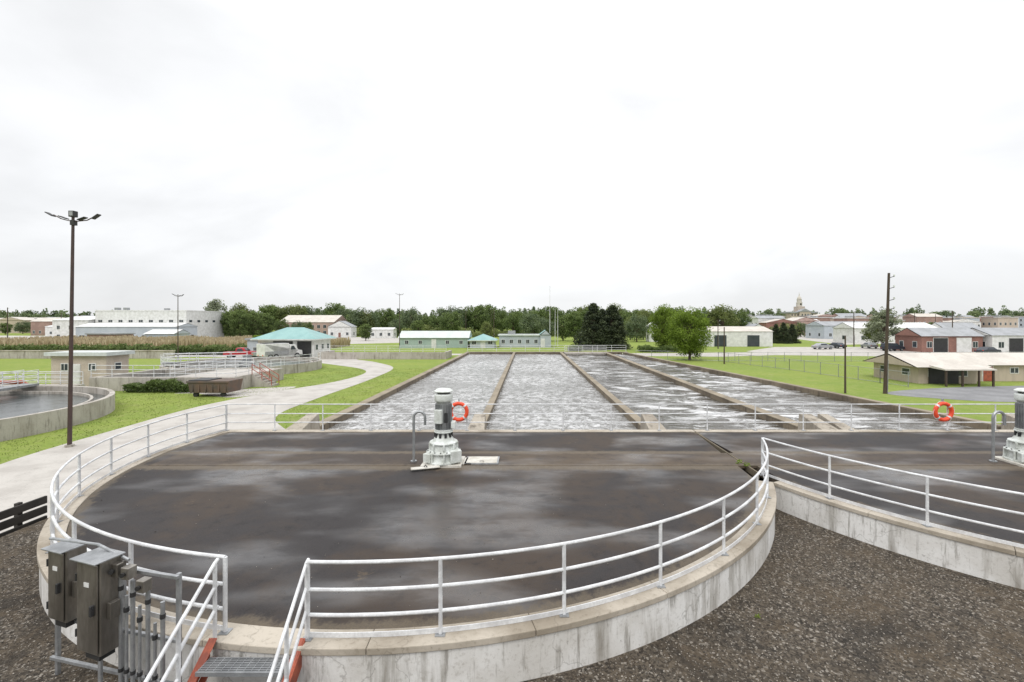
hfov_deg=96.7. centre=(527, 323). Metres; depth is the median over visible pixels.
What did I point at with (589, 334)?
spruce tree
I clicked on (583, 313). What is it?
broadleaf tree
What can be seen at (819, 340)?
town street
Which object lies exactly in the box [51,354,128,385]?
walls
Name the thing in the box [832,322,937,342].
white warehouse
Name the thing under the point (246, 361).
walkway railing
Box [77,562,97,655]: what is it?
door
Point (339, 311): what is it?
broadleaf tree
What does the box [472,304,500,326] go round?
broadleaf tree
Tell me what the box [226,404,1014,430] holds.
back railing
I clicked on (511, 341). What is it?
windows
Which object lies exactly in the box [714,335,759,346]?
door glass
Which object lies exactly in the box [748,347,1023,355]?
parking lot
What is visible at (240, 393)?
gravel path
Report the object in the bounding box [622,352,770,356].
back road
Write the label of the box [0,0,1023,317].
sky
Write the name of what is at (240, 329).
broadleaf tree
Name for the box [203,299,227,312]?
pale tree
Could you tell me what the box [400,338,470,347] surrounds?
walls
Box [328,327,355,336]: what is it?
walls
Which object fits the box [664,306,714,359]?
maple tree
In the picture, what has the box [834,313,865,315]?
roof
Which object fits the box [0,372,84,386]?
walkway railing
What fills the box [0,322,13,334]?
broadleaf tree
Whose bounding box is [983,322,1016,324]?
window frames
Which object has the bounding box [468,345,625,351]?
basin end railing
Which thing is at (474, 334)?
undergrowth
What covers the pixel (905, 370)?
windows
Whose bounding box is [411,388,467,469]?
mixer drive unit
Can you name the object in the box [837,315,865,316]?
roof
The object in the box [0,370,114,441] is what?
clarifier tank
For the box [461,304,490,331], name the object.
broadleaf tree
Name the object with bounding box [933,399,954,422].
life ring
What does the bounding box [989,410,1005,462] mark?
vent pipe
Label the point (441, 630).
tank railing
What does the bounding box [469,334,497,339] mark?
roof
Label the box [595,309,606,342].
spruce tree
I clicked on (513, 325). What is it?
broadleaf tree
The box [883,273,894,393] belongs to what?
utility pole
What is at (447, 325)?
broadleaf tree
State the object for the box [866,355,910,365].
gable ends
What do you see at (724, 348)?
utility pole
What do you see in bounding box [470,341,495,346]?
walls
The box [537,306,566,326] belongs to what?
broadleaf tree
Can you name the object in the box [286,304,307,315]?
broadleaf tree
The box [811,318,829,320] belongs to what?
walls
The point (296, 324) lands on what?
broadleaf tree
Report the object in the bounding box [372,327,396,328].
roof
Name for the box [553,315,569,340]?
broadleaf tree
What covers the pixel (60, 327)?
factory annex
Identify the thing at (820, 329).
blue warehouse
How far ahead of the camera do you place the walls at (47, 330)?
215.00 m
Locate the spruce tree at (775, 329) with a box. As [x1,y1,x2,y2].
[772,324,779,342]
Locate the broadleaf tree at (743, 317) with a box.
[724,308,751,325]
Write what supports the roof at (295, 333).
on the walls at (319, 343)
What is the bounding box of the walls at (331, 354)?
[318,350,451,358]
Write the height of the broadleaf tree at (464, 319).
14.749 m
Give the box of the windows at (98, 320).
[98,320,221,321]
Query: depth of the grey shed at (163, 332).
127.47 m
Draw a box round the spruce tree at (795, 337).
[788,324,801,342]
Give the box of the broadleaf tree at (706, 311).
[688,308,720,330]
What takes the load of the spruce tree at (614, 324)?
on the ground
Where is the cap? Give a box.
[0,350,175,350]
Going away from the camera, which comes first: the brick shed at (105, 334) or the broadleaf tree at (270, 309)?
the brick shed at (105, 334)
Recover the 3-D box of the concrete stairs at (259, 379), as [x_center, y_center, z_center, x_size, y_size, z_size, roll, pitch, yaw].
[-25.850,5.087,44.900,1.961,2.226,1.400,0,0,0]
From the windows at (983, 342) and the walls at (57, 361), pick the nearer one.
the walls at (57, 361)
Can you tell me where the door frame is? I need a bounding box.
[73,364,80,383]
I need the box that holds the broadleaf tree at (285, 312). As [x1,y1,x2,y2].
[274,304,296,322]
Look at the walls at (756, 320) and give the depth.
239.56 m
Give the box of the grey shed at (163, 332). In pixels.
[144,329,189,337]
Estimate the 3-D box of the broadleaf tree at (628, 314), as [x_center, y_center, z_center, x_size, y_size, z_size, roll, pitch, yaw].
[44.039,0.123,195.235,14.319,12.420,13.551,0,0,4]
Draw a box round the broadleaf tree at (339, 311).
[330,306,351,316]
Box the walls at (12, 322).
[0,320,31,332]
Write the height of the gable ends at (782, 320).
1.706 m
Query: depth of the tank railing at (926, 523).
10.09 m
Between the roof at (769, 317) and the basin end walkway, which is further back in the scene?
the roof at (769, 317)
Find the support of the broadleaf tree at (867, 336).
on the ground
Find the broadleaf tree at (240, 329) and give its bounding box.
[226,309,252,335]
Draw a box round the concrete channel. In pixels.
[89,358,283,390]
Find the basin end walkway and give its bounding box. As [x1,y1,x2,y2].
[564,346,605,353]
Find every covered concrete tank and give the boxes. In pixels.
[37,430,776,681]
[693,430,1023,589]
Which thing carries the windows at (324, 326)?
in the brick factory at (321, 323)
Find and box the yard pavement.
[0,336,398,343]
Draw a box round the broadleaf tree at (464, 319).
[447,307,468,327]
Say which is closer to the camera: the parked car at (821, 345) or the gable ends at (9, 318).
the parked car at (821, 345)
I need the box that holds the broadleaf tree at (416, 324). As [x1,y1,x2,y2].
[410,320,425,330]
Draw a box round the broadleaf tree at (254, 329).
[244,310,267,335]
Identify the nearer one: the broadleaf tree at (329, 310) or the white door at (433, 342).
the white door at (433, 342)
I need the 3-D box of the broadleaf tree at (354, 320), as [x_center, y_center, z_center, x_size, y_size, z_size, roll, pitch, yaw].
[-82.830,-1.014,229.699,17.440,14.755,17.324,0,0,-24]
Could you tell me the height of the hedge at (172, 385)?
1.342 m
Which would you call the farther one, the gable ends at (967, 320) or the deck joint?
the gable ends at (967, 320)
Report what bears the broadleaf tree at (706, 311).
on the ground
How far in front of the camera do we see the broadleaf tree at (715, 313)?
149.12 m
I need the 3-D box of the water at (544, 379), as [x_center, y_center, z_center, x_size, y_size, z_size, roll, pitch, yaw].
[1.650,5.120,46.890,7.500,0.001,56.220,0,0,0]
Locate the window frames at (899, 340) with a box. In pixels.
[899,340,977,347]
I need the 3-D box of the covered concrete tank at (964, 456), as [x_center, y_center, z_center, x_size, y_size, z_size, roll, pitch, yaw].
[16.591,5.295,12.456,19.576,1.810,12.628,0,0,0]
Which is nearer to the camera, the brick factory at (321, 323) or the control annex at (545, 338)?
the control annex at (545, 338)
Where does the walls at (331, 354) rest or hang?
on the ground
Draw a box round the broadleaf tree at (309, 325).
[300,321,313,329]
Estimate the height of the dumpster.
1.420 m
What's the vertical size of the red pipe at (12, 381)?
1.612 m
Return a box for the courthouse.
[779,294,817,318]
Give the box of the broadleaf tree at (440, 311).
[434,306,458,317]
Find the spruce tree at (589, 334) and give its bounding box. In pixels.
[570,303,615,349]
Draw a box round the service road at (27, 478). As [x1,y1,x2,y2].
[0,354,460,532]
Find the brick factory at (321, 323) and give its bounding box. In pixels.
[282,315,348,334]
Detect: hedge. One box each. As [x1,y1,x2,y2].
[0,343,246,354]
[121,378,188,392]
[567,345,581,350]
[637,344,677,351]
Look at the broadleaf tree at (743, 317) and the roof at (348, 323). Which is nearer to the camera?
the broadleaf tree at (743, 317)
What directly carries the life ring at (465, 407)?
attached to the back railing at (563, 422)
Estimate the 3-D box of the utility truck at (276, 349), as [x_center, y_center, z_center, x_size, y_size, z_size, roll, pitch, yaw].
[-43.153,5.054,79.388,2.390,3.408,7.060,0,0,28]
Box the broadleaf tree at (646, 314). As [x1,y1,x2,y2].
[637,309,651,339]
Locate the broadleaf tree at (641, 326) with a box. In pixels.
[623,313,650,341]
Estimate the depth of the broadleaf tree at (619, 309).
257.38 m
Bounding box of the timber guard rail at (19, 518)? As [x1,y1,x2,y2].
[0,496,46,536]
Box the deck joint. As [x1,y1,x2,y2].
[695,432,758,478]
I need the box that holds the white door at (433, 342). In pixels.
[432,339,435,347]
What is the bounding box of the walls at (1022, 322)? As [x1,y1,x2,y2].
[1019,317,1023,327]
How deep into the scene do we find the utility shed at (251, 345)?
86.00 m
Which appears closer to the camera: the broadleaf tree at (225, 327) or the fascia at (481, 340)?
the fascia at (481, 340)
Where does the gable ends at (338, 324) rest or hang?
attached to the roof at (348, 323)
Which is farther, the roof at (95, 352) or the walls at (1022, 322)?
the walls at (1022, 322)
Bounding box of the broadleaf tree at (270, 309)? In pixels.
[257,305,281,330]
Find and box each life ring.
[452,399,469,422]
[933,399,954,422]
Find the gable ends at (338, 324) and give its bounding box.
[328,321,349,326]
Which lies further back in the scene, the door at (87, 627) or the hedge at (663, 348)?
the hedge at (663, 348)
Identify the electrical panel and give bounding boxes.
[41,538,86,627]
[69,547,125,660]
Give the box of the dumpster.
[186,378,242,396]
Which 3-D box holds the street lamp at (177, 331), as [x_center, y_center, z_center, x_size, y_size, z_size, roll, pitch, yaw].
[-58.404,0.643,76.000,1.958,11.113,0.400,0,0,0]
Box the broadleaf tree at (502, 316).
[488,309,506,329]
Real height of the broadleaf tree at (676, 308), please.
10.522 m
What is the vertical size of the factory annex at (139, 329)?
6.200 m
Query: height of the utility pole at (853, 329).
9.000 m
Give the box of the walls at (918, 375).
[874,362,976,383]
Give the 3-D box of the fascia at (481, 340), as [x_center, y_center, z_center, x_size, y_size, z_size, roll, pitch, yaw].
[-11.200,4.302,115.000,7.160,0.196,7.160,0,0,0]
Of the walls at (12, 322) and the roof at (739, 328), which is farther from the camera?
the walls at (12, 322)
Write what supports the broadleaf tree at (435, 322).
on the ground
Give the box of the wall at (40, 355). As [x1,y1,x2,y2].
[0,351,174,358]
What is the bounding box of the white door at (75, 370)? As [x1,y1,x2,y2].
[73,365,78,383]
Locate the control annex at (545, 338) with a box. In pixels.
[540,330,550,346]
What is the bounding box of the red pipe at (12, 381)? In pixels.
[0,380,26,384]
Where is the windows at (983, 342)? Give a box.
[983,342,1003,347]
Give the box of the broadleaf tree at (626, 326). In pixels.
[624,316,635,339]
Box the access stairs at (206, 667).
[144,558,309,681]
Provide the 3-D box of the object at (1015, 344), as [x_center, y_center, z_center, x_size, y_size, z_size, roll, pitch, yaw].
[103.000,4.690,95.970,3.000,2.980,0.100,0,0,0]
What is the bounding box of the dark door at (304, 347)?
[273,341,310,356]
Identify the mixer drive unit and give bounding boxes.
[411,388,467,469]
[995,388,1023,466]
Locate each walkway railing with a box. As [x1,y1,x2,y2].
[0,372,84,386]
[161,352,320,367]
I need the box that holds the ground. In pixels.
[0,327,1023,480]
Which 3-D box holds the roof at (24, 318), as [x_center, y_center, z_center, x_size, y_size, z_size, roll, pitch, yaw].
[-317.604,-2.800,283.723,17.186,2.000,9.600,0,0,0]
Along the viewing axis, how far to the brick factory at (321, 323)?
219.22 m
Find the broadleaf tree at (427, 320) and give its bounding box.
[420,316,431,325]
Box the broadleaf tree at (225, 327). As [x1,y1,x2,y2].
[220,311,238,336]
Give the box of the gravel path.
[185,387,294,396]
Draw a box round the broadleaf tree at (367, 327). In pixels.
[358,324,372,340]
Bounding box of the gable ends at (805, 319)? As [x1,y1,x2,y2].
[794,317,816,320]
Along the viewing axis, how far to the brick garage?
97.02 m
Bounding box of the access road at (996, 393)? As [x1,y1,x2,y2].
[888,386,1023,401]
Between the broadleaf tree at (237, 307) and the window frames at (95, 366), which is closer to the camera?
the window frames at (95, 366)
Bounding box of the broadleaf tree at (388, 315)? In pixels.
[375,308,395,326]
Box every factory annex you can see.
[52,316,94,337]
[75,323,197,336]
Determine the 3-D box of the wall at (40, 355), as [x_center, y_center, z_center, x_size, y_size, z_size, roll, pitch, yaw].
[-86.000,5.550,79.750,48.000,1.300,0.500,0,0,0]
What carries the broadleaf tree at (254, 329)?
on the ground
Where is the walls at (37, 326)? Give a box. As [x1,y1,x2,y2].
[31,321,51,335]
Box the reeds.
[0,335,350,348]
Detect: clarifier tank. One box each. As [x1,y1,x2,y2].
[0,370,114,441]
[159,352,321,373]
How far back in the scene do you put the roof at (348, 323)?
198.60 m
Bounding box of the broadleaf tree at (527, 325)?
[518,310,547,333]
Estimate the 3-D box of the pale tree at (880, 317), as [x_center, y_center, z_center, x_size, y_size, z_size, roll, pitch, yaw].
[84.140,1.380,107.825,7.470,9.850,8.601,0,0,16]
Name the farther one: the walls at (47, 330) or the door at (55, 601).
the walls at (47, 330)
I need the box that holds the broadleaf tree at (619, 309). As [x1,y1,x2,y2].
[606,303,624,319]
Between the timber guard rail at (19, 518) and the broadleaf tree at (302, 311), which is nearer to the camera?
the timber guard rail at (19, 518)
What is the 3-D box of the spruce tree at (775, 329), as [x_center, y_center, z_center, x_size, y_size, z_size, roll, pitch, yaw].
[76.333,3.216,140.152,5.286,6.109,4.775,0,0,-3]
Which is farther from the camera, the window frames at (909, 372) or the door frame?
the window frames at (909, 372)
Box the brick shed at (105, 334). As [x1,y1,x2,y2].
[85,333,135,336]
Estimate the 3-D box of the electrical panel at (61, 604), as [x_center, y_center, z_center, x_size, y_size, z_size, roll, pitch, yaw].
[-6.548,3.719,6.465,0.475,1.122,0.340,0,0,18]
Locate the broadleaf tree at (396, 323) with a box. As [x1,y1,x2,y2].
[387,317,402,334]
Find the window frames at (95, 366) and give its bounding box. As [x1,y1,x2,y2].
[61,362,121,370]
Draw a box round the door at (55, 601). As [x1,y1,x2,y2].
[48,552,63,621]
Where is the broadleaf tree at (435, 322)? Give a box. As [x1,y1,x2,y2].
[428,316,442,330]
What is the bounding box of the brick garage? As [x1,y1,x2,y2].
[894,328,983,351]
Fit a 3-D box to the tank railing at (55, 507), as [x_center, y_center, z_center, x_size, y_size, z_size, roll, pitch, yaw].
[-9.602,3.852,11.669,3.298,1.096,14.695,0,0,-34]
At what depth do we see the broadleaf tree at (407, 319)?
225.98 m
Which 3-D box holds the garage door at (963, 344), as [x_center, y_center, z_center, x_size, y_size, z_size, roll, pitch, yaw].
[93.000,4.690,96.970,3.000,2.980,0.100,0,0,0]
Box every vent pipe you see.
[411,410,425,461]
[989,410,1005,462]
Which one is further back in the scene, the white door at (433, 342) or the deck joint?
the white door at (433, 342)
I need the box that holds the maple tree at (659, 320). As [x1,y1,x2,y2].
[647,303,676,346]
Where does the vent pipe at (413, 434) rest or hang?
on the covered concrete tank at (580, 484)
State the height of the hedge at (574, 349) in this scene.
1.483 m
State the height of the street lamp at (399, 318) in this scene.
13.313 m
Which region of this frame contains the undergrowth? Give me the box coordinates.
[224,323,805,336]
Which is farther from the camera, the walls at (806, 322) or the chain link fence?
the walls at (806, 322)
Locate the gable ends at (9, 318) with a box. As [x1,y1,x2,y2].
[0,317,19,319]
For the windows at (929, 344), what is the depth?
96.95 m
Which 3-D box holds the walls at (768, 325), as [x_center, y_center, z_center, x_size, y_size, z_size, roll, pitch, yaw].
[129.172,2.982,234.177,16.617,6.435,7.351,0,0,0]
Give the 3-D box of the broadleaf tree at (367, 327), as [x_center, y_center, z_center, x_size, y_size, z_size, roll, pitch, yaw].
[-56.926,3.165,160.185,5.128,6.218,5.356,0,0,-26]
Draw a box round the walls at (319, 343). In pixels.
[258,339,329,356]
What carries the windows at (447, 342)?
attached to the walls at (440, 342)
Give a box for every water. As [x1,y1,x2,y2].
[327,354,511,429]
[486,354,637,429]
[565,354,787,429]
[614,354,981,429]
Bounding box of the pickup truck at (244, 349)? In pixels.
[223,347,255,357]
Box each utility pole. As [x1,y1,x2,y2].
[7,307,8,337]
[723,327,724,363]
[844,336,845,392]
[853,312,855,346]
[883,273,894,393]
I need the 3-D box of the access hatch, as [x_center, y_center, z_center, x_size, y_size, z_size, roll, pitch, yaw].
[-1.450,4.372,14.575,1.060,0.097,0.750,0,0,0]
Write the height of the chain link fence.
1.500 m
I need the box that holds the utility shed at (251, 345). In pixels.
[245,338,257,350]
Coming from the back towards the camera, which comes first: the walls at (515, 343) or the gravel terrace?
the walls at (515, 343)
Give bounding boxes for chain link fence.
[636,350,1023,386]
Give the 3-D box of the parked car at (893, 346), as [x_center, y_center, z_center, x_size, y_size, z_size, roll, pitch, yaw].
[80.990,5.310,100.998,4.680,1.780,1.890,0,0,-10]
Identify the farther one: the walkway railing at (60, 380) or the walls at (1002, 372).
the walls at (1002, 372)
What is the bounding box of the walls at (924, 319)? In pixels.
[902,317,942,322]
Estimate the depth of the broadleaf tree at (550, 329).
153.21 m
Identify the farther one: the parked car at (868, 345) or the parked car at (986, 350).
the parked car at (868, 345)
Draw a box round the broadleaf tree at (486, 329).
[479,321,493,336]
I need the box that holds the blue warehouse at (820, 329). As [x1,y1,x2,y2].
[806,321,866,338]
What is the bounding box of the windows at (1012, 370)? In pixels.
[1011,368,1017,372]
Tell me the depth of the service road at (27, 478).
24.40 m
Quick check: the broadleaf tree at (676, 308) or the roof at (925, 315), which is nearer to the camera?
the broadleaf tree at (676, 308)
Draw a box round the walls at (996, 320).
[981,318,1017,327]
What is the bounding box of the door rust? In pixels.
[983,366,992,380]
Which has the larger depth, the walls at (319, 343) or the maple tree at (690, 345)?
the walls at (319, 343)
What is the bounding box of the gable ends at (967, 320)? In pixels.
[957,319,978,321]
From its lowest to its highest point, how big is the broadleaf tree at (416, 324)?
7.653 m
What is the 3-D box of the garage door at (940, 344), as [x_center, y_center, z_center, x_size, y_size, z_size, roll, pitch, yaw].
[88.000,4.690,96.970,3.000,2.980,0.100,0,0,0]
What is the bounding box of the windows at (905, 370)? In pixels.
[880,365,966,375]
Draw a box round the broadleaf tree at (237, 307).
[229,302,251,312]
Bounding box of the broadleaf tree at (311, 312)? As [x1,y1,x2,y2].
[305,306,325,314]
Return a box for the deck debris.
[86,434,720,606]
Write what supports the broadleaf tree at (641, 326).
on the ground
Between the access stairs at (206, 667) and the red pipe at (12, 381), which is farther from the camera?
the red pipe at (12, 381)
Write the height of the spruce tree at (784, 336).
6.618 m
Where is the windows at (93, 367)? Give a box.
[61,363,120,369]
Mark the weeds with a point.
(746, 464)
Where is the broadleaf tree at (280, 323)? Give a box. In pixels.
[273,318,288,330]
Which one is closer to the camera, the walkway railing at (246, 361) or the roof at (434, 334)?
the walkway railing at (246, 361)
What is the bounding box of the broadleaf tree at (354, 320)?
[345,307,380,326]
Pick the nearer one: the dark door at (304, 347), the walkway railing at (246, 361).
the walkway railing at (246, 361)
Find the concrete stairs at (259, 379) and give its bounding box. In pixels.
[252,363,278,386]
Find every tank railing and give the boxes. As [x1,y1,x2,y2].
[46,404,232,634]
[303,437,770,641]
[763,437,1023,547]
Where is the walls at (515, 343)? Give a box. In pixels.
[499,336,539,346]
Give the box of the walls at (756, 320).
[750,318,784,323]
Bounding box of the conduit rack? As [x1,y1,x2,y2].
[49,537,181,681]
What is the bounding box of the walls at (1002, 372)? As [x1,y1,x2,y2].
[977,365,1023,380]
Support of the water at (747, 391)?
in the aeration basin
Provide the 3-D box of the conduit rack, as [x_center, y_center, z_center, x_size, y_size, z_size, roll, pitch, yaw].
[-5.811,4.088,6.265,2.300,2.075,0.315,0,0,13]
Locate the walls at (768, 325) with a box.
[759,323,796,329]
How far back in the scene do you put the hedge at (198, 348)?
88.69 m
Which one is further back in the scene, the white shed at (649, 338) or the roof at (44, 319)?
the roof at (44, 319)
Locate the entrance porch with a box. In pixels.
[928,365,996,386]
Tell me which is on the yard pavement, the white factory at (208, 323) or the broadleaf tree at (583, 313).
the white factory at (208, 323)
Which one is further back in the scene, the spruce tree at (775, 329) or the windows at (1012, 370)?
the spruce tree at (775, 329)
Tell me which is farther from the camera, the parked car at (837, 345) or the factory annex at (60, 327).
the factory annex at (60, 327)
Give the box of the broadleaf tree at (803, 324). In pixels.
[794,321,805,336]
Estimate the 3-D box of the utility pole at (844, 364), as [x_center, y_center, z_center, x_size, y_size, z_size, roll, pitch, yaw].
[28.050,3.650,40.200,0.171,5.100,0.180,0,0,0]
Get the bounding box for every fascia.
[250,338,336,339]
[467,340,496,340]
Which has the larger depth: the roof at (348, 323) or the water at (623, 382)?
the roof at (348, 323)
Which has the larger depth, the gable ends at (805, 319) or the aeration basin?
the gable ends at (805, 319)
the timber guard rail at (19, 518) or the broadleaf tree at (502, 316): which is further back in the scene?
the broadleaf tree at (502, 316)
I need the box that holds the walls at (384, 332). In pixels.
[369,329,396,337]
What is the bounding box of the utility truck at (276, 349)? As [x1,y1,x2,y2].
[256,342,302,356]
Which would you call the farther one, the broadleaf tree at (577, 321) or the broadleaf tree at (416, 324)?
the broadleaf tree at (416, 324)
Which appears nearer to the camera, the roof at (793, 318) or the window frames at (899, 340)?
the window frames at (899, 340)
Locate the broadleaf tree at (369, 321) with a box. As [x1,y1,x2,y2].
[357,311,375,328]
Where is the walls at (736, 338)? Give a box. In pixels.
[698,331,772,346]
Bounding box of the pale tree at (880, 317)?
[864,308,904,342]
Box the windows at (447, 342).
[405,341,469,343]
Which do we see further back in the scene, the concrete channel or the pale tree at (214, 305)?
the pale tree at (214, 305)
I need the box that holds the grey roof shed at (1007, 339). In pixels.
[970,328,1023,351]
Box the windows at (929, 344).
[899,341,977,346]
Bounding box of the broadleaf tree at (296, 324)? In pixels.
[288,320,303,326]
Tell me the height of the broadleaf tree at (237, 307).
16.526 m
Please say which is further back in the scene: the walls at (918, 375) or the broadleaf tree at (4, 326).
the broadleaf tree at (4, 326)
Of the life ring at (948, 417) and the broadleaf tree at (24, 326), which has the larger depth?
the broadleaf tree at (24, 326)
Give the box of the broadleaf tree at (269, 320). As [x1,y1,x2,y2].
[254,312,275,334]
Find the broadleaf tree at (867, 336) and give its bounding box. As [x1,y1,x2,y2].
[859,318,884,343]
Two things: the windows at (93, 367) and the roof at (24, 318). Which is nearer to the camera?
the windows at (93, 367)
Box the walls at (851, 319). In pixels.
[834,318,870,320]
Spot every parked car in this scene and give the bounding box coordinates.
[811,343,833,348]
[829,342,846,348]
[860,342,877,348]
[880,343,904,350]
[974,347,1001,352]
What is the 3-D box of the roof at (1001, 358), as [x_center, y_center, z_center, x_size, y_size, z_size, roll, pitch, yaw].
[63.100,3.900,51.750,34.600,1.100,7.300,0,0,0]
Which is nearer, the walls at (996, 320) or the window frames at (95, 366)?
the window frames at (95, 366)
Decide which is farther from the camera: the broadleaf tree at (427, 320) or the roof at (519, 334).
the broadleaf tree at (427, 320)
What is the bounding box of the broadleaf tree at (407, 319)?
[400,306,423,328]
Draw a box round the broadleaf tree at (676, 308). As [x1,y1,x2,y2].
[662,306,685,344]
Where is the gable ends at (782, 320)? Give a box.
[767,319,798,322]
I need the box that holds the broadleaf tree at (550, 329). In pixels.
[536,318,556,334]
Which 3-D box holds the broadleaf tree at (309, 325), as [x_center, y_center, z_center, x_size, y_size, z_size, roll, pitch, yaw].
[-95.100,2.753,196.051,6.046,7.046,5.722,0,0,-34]
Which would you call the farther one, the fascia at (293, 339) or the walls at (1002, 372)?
the fascia at (293, 339)
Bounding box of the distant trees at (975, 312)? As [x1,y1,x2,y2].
[0,304,1023,329]
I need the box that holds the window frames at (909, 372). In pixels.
[881,365,967,376]
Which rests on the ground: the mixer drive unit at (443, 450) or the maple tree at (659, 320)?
the maple tree at (659, 320)
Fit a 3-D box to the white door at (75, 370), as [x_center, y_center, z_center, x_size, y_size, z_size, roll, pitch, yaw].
[-44.300,5.140,44.470,1.000,2.080,0.100,0,0,0]
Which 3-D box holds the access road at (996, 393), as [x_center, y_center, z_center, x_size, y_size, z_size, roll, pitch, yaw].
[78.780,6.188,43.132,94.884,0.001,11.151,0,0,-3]
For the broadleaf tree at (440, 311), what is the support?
on the ground
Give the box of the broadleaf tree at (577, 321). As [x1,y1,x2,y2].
[562,311,582,340]
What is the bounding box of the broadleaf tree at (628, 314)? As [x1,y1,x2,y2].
[619,309,640,327]
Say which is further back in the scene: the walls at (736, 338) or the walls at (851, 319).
the walls at (851, 319)
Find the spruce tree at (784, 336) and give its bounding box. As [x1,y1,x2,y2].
[774,322,793,343]
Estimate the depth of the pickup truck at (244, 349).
80.73 m
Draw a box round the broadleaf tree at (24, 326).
[13,320,30,333]
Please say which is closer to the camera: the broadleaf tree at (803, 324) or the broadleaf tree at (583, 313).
the broadleaf tree at (803, 324)
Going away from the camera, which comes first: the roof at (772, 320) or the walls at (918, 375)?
the walls at (918, 375)
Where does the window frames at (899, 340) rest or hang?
in the brick garage
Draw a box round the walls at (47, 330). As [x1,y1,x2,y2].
[45,327,51,335]
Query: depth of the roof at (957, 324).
152.79 m
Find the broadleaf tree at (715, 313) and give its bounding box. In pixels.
[706,304,741,325]
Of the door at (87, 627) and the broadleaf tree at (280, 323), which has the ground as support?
the broadleaf tree at (280, 323)
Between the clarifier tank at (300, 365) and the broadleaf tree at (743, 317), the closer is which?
the clarifier tank at (300, 365)
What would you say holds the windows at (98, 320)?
in the white factory at (208, 323)
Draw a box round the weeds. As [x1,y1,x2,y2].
[736,459,749,466]
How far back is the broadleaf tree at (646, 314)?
168.94 m
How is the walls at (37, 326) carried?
on the ground
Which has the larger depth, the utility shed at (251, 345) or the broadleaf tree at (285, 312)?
the broadleaf tree at (285, 312)
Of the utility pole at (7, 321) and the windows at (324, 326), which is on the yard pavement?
the utility pole at (7, 321)
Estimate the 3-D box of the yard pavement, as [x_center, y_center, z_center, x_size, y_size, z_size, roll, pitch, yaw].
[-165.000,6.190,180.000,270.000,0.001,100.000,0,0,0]
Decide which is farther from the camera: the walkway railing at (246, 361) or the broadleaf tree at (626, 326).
the broadleaf tree at (626, 326)
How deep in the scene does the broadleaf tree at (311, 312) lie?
296.37 m
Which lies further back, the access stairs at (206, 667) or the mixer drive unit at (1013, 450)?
the mixer drive unit at (1013, 450)
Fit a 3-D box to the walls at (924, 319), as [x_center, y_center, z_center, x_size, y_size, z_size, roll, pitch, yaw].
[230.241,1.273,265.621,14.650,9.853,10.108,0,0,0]
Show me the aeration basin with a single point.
(611, 398)
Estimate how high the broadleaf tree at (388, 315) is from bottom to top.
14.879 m
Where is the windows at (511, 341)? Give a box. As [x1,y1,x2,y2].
[502,340,536,342]
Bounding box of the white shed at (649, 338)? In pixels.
[646,323,657,341]
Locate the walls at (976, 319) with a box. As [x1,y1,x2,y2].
[953,318,979,321]
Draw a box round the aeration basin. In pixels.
[285,352,1014,429]
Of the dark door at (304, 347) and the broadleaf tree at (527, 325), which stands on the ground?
the broadleaf tree at (527, 325)
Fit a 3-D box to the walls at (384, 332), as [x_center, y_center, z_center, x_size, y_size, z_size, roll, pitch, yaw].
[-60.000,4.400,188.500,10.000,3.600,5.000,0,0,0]
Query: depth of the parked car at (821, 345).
107.17 m
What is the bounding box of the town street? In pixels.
[798,335,880,344]
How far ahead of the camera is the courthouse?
591.10 m
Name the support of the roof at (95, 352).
on the walls at (57, 361)
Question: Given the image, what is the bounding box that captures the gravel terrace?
[0,509,1023,681]
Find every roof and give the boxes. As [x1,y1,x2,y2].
[2,317,34,319]
[32,318,60,320]
[44,350,134,355]
[252,327,336,338]
[340,321,356,326]
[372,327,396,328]
[398,331,471,337]
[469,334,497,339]
[498,334,540,335]
[707,326,771,330]
[755,316,784,317]
[759,319,799,322]
[786,317,817,320]
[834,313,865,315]
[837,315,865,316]
[863,353,990,366]
[911,314,942,316]
[931,322,980,327]
[959,353,1023,364]
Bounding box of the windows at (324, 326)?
[282,325,329,333]
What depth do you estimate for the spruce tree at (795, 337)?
139.16 m
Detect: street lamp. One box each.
[45,211,100,447]
[173,294,183,357]
[398,294,402,345]
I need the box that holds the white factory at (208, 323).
[95,308,223,337]
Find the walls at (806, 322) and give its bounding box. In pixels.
[795,321,812,334]
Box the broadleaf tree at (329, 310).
[323,303,346,315]
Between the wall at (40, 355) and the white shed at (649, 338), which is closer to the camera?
the wall at (40, 355)
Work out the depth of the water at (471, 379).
32.18 m
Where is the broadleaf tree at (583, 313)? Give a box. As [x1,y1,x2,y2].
[580,306,606,321]
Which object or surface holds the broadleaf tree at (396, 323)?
on the ground
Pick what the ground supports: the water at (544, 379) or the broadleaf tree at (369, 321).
the broadleaf tree at (369, 321)
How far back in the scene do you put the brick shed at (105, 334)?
128.00 m
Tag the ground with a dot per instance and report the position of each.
(870, 389)
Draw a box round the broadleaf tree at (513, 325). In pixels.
[502,311,523,333]
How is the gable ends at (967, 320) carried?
attached to the roof
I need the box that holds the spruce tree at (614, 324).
[596,305,632,349]
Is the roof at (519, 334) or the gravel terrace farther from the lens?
the roof at (519, 334)
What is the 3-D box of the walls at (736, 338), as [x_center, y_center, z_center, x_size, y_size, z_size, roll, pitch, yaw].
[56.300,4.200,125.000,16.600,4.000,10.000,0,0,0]
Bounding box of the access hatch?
[464,456,499,463]
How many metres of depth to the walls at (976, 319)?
260.94 m
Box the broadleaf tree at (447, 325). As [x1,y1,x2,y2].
[439,311,463,330]

